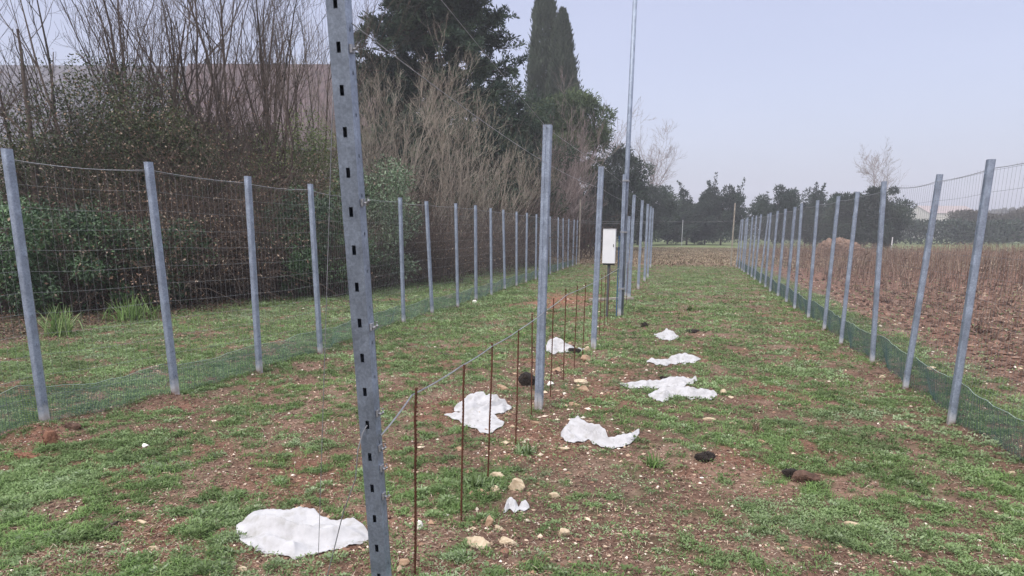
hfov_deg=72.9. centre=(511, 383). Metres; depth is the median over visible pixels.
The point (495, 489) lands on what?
stone
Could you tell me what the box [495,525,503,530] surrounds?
stone
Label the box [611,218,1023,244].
undergrowth
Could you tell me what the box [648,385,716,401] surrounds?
fleece sheet
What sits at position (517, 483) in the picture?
stone
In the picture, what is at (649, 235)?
trellis post
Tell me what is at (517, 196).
leafless brush
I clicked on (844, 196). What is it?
evergreen tree
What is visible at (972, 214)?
brush
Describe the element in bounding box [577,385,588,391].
stone
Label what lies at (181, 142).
shrub
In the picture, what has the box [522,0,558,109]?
cypress tree
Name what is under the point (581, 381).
stone
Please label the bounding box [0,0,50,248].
bare tree
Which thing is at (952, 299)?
broken stubble
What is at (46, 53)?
bare tree
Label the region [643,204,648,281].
trellis post
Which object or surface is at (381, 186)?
shrub
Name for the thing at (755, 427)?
stone
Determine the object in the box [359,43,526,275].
leafless brush
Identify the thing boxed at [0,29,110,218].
bare tree
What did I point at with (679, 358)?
fleece sheet
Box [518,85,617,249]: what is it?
pine tree
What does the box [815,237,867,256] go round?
earth mound
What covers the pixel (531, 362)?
rusty rod
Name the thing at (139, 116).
shrub
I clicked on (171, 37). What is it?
bare tree
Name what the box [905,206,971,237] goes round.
farmhouse
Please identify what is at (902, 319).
soil crumbs
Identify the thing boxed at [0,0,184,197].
bare tree
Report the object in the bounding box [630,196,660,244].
evergreen tree
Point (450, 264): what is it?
bramble thicket
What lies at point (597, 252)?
trellis post
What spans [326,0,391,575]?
perforated post
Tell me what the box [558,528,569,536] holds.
stone
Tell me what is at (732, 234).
timber stake
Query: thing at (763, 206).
evergreen tree
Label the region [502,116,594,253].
leafless brush
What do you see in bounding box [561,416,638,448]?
fleece sheet
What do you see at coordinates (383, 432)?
trellis wire
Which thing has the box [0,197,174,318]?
shrub
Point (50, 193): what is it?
bramble thicket
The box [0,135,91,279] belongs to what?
shrub
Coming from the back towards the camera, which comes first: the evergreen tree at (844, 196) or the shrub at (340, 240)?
the evergreen tree at (844, 196)
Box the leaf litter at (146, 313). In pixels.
[0,265,485,339]
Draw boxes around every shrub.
[0,46,289,299]
[0,49,272,209]
[0,74,126,288]
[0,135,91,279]
[0,189,73,309]
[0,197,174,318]
[9,105,329,296]
[51,207,231,309]
[186,108,305,215]
[189,113,396,285]
[202,102,412,288]
[236,184,391,297]
[252,143,366,235]
[272,151,447,289]
[286,199,403,295]
[305,148,446,235]
[367,69,572,235]
[467,76,614,256]
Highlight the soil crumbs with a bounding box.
[0,259,1023,575]
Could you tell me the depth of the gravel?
4.35 m
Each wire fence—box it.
[0,148,577,435]
[735,159,1023,462]
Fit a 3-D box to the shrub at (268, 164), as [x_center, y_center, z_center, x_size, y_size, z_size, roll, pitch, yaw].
[-7.522,-5.116,19.504,6.833,4.799,6.067,3,13,12]
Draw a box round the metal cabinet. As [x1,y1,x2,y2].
[602,229,616,316]
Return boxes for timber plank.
[589,297,633,300]
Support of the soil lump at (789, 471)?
on the ground at (662, 435)
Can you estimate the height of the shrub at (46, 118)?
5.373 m
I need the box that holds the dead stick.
[103,519,120,530]
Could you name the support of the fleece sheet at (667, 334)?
on the ground at (662, 435)
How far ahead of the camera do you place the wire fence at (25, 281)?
7.03 m
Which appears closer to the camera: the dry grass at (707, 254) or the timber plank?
the timber plank
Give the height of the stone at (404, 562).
0.038 m
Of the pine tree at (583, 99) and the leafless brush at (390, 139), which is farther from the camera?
the pine tree at (583, 99)
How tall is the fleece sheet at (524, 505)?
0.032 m
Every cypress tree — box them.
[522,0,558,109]
[544,6,585,247]
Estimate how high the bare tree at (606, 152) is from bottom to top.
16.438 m
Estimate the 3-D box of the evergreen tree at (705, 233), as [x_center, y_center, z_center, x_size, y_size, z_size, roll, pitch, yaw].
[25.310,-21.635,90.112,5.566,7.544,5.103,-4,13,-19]
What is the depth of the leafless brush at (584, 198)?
39.48 m
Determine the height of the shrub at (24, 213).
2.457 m
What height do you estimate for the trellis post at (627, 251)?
2.048 m
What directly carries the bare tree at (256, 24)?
on the ground at (662, 435)
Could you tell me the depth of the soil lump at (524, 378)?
6.96 m
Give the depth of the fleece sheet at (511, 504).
3.88 m
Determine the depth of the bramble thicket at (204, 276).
13.84 m
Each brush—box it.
[245,15,487,225]
[273,14,462,216]
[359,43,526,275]
[447,128,565,268]
[487,65,652,258]
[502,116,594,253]
[944,206,1023,243]
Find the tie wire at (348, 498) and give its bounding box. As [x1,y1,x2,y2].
[327,425,367,575]
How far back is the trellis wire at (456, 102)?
3.23 m
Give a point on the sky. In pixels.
(768, 93)
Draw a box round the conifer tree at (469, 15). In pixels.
[332,0,539,237]
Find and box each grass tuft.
[19,301,88,337]
[88,292,160,322]
[452,473,493,488]
[511,440,542,458]
[641,449,672,469]
[686,303,697,310]
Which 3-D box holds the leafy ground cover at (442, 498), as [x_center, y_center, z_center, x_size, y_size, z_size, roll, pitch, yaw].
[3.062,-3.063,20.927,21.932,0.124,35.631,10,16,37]
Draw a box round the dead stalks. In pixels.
[747,241,1023,293]
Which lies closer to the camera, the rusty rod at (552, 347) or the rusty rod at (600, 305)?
the rusty rod at (552, 347)
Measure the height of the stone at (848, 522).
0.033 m
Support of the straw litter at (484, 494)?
on the ground at (662, 435)
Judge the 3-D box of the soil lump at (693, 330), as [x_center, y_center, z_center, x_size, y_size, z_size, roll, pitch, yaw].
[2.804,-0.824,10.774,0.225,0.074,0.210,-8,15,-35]
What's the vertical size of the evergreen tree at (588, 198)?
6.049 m
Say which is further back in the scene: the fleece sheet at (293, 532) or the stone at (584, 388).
the stone at (584, 388)
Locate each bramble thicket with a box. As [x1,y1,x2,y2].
[0,53,378,292]
[0,154,154,308]
[1,83,319,311]
[21,91,395,304]
[26,162,246,319]
[321,187,487,286]
[377,158,525,283]
[408,173,586,274]
[452,186,595,268]
[548,192,638,259]
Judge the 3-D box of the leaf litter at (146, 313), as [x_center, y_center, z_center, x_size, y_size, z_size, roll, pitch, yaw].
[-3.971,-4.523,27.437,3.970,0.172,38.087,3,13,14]
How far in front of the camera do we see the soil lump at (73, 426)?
5.30 m
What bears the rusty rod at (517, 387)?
on the ground at (662, 435)
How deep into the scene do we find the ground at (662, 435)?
5.41 m
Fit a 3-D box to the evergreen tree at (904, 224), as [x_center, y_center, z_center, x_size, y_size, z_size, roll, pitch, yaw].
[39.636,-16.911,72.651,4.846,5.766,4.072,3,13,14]
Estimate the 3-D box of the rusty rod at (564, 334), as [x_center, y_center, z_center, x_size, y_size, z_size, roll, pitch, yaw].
[0.536,-0.433,7.099,0.026,1.076,0.017,8,15,33]
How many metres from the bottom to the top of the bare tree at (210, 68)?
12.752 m
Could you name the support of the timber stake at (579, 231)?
on the ground at (662, 435)
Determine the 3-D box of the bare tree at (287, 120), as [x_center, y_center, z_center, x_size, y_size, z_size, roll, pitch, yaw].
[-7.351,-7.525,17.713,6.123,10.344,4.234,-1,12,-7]
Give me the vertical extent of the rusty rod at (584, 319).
1.026 m
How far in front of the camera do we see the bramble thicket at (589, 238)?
40.20 m
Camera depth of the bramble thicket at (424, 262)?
19.90 m
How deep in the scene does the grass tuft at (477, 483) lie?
4.22 m
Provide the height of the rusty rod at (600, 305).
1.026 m
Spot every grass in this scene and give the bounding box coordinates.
[0,259,1023,575]
[512,246,1023,270]
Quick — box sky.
[0,0,1023,225]
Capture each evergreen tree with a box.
[577,187,615,247]
[578,141,656,244]
[630,175,682,245]
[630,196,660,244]
[655,215,682,243]
[659,180,715,244]
[690,189,723,244]
[696,172,750,244]
[747,183,800,243]
[780,182,833,245]
[802,201,844,244]
[820,191,876,245]
[852,185,915,247]
[870,195,917,247]
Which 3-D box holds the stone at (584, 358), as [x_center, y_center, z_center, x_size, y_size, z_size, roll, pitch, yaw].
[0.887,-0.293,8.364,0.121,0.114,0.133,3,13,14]
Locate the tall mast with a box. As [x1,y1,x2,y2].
[616,0,636,316]
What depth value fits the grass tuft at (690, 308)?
13.82 m
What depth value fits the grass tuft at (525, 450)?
4.85 m
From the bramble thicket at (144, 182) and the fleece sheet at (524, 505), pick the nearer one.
the fleece sheet at (524, 505)
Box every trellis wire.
[351,23,647,214]
[380,260,631,435]
[441,0,653,211]
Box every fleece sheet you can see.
[236,506,367,559]
[444,410,503,432]
[454,391,511,413]
[503,497,518,512]
[519,500,528,510]
[546,337,573,353]
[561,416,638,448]
[620,376,697,388]
[647,353,700,365]
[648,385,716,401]
[654,328,678,340]
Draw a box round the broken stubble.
[843,276,1023,348]
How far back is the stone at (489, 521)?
3.65 m
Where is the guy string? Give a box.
[318,95,332,555]
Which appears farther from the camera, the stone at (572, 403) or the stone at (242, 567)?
the stone at (572, 403)
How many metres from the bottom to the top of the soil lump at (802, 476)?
0.092 m
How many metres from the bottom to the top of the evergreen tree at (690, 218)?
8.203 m
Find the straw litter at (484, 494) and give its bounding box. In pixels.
[0,260,1023,575]
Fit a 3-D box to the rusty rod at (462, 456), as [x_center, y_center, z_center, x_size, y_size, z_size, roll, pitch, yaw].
[-0.261,0.378,3.661,0.042,0.976,0.016,3,13,14]
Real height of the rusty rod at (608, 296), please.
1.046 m
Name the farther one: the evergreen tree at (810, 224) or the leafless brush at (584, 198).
the evergreen tree at (810, 224)
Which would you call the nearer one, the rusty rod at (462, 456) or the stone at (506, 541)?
the stone at (506, 541)
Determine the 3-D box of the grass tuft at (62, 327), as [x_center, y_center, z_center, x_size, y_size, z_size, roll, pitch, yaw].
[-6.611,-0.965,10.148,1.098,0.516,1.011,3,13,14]
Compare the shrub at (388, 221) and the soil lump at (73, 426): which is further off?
the shrub at (388, 221)
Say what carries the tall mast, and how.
on the ground at (662, 435)
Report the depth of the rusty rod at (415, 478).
3.00 m
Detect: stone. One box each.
[237,566,246,571]
[398,558,409,565]
[417,520,422,529]
[466,536,490,548]
[485,515,493,526]
[489,472,504,477]
[490,485,498,491]
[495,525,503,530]
[497,384,509,390]
[499,536,517,546]
[508,478,524,490]
[529,421,540,424]
[548,492,559,498]
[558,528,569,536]
[568,402,580,405]
[574,379,586,383]
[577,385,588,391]
[581,355,589,361]
[702,417,715,421]
[752,420,761,432]
[844,521,858,525]
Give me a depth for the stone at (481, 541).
3.42 m
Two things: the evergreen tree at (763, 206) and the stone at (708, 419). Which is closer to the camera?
the stone at (708, 419)
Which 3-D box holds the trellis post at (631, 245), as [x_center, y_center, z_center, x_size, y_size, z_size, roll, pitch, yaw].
[2.726,-2.997,15.843,0.078,2.560,0.060,4,13,13]
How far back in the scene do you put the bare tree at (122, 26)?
16.18 m
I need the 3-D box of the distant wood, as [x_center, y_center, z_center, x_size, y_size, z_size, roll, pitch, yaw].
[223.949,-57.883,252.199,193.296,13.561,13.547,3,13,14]
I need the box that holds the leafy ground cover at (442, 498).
[0,264,1023,575]
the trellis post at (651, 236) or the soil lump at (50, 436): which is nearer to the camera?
the soil lump at (50, 436)
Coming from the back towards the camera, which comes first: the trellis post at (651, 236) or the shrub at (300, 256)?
the trellis post at (651, 236)
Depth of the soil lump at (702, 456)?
4.71 m
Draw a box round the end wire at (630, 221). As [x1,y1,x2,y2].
[602,221,722,223]
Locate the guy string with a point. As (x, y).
(326, 311)
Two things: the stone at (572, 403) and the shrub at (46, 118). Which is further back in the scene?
the shrub at (46, 118)
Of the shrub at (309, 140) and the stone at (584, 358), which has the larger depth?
the shrub at (309, 140)
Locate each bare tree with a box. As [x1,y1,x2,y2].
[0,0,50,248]
[0,0,166,186]
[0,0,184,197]
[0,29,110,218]
[50,0,255,216]
[55,0,254,205]
[64,0,239,190]
[83,0,327,287]
[105,0,328,288]
[155,0,330,198]
[171,0,449,197]
[578,125,640,240]
[631,121,684,243]
[854,138,902,202]
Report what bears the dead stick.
on the ground at (662, 435)
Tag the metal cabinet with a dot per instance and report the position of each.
(609, 249)
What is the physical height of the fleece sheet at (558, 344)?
0.158 m
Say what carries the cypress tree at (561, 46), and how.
on the ground at (662, 435)
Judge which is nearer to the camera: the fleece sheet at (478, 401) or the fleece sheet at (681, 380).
the fleece sheet at (478, 401)
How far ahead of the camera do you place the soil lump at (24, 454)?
4.69 m
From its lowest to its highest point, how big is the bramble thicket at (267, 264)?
5.553 m
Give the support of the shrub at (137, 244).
on the ground at (662, 435)
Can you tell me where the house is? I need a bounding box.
[180,63,407,190]
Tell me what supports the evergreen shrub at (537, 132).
on the ground at (662, 435)
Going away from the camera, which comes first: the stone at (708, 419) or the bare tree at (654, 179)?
the stone at (708, 419)
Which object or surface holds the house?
on the ground at (662, 435)
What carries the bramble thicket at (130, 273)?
on the ground at (662, 435)
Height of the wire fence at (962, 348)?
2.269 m
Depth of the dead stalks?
26.67 m
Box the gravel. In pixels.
[0,263,1023,575]
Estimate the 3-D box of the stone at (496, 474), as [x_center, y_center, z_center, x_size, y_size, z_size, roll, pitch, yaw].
[-0.095,0.581,4.385,0.110,0.057,0.057,3,13,14]
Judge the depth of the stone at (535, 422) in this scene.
5.62 m
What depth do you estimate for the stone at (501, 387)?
6.74 m
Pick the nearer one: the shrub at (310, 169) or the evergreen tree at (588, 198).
the shrub at (310, 169)
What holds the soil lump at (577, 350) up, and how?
on the ground at (662, 435)
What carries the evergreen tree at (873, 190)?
on the ground at (662, 435)
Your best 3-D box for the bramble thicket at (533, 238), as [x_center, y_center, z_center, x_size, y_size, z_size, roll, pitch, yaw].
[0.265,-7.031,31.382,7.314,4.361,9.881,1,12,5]
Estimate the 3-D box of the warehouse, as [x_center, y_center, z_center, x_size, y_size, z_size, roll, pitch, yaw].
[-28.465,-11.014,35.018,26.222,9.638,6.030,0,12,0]
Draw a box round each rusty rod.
[414,388,417,575]
[460,365,465,520]
[487,343,492,477]
[515,330,519,445]
[531,314,532,415]
[550,298,554,396]
[563,289,565,379]
[574,285,577,366]
[582,283,585,354]
[599,275,601,335]
[604,273,605,320]
[607,272,609,323]
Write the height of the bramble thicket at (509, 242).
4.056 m
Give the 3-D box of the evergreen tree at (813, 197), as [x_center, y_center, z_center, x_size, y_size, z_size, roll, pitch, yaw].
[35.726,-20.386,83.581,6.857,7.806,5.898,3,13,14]
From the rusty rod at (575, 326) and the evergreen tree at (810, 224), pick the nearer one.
the rusty rod at (575, 326)
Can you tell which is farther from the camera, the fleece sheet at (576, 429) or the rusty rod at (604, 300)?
the rusty rod at (604, 300)
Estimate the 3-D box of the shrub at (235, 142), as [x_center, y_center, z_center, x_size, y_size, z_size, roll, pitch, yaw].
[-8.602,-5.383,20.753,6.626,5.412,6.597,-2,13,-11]
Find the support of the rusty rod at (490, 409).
on the ground at (662, 435)
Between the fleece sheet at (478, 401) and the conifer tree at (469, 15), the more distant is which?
the conifer tree at (469, 15)
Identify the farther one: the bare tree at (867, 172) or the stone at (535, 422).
the bare tree at (867, 172)
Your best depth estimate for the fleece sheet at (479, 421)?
5.63 m
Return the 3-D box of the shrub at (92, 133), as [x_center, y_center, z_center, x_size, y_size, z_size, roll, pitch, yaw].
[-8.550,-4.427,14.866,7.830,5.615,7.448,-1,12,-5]
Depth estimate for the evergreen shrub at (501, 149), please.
29.28 m
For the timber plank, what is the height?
0.050 m
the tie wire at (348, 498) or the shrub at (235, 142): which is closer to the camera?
the tie wire at (348, 498)
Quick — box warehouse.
[0,64,186,201]
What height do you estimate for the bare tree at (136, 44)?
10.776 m
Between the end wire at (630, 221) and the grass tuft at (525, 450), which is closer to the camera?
the grass tuft at (525, 450)
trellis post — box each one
[534,124,552,410]
[591,166,603,348]
[624,216,630,296]
[627,195,635,299]
[637,200,643,288]
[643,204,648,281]
[647,206,651,277]
[650,208,653,267]
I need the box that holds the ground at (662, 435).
[0,235,1023,575]
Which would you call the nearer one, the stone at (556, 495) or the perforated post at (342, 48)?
the perforated post at (342, 48)
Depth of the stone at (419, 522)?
3.61 m
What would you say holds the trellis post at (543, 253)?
on the ground at (662, 435)
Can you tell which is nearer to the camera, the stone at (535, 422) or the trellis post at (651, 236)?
the stone at (535, 422)
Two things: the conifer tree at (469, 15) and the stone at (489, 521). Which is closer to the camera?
the stone at (489, 521)
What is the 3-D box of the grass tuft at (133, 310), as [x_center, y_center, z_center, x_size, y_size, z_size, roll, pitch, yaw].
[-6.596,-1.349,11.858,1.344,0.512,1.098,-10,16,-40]
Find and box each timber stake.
[578,199,580,262]
[730,203,735,265]
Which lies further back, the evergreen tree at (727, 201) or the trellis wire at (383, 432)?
the evergreen tree at (727, 201)
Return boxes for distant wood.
[901,207,1022,232]
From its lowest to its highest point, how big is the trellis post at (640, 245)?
2.560 m
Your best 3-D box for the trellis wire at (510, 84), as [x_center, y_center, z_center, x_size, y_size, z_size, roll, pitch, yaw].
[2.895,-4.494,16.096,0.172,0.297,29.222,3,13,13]
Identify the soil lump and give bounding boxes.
[13,451,41,458]
[41,430,58,444]
[63,422,80,430]
[518,372,534,386]
[568,348,580,352]
[685,329,699,332]
[694,451,715,461]
[781,467,801,478]
[790,470,822,482]
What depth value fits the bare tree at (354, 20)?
19.64 m
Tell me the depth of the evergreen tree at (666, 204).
79.19 m
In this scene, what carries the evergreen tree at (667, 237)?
on the ground at (662, 435)
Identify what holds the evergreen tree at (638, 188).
on the ground at (662, 435)
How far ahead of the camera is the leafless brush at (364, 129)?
20.48 m
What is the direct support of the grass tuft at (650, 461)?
on the ground at (662, 435)

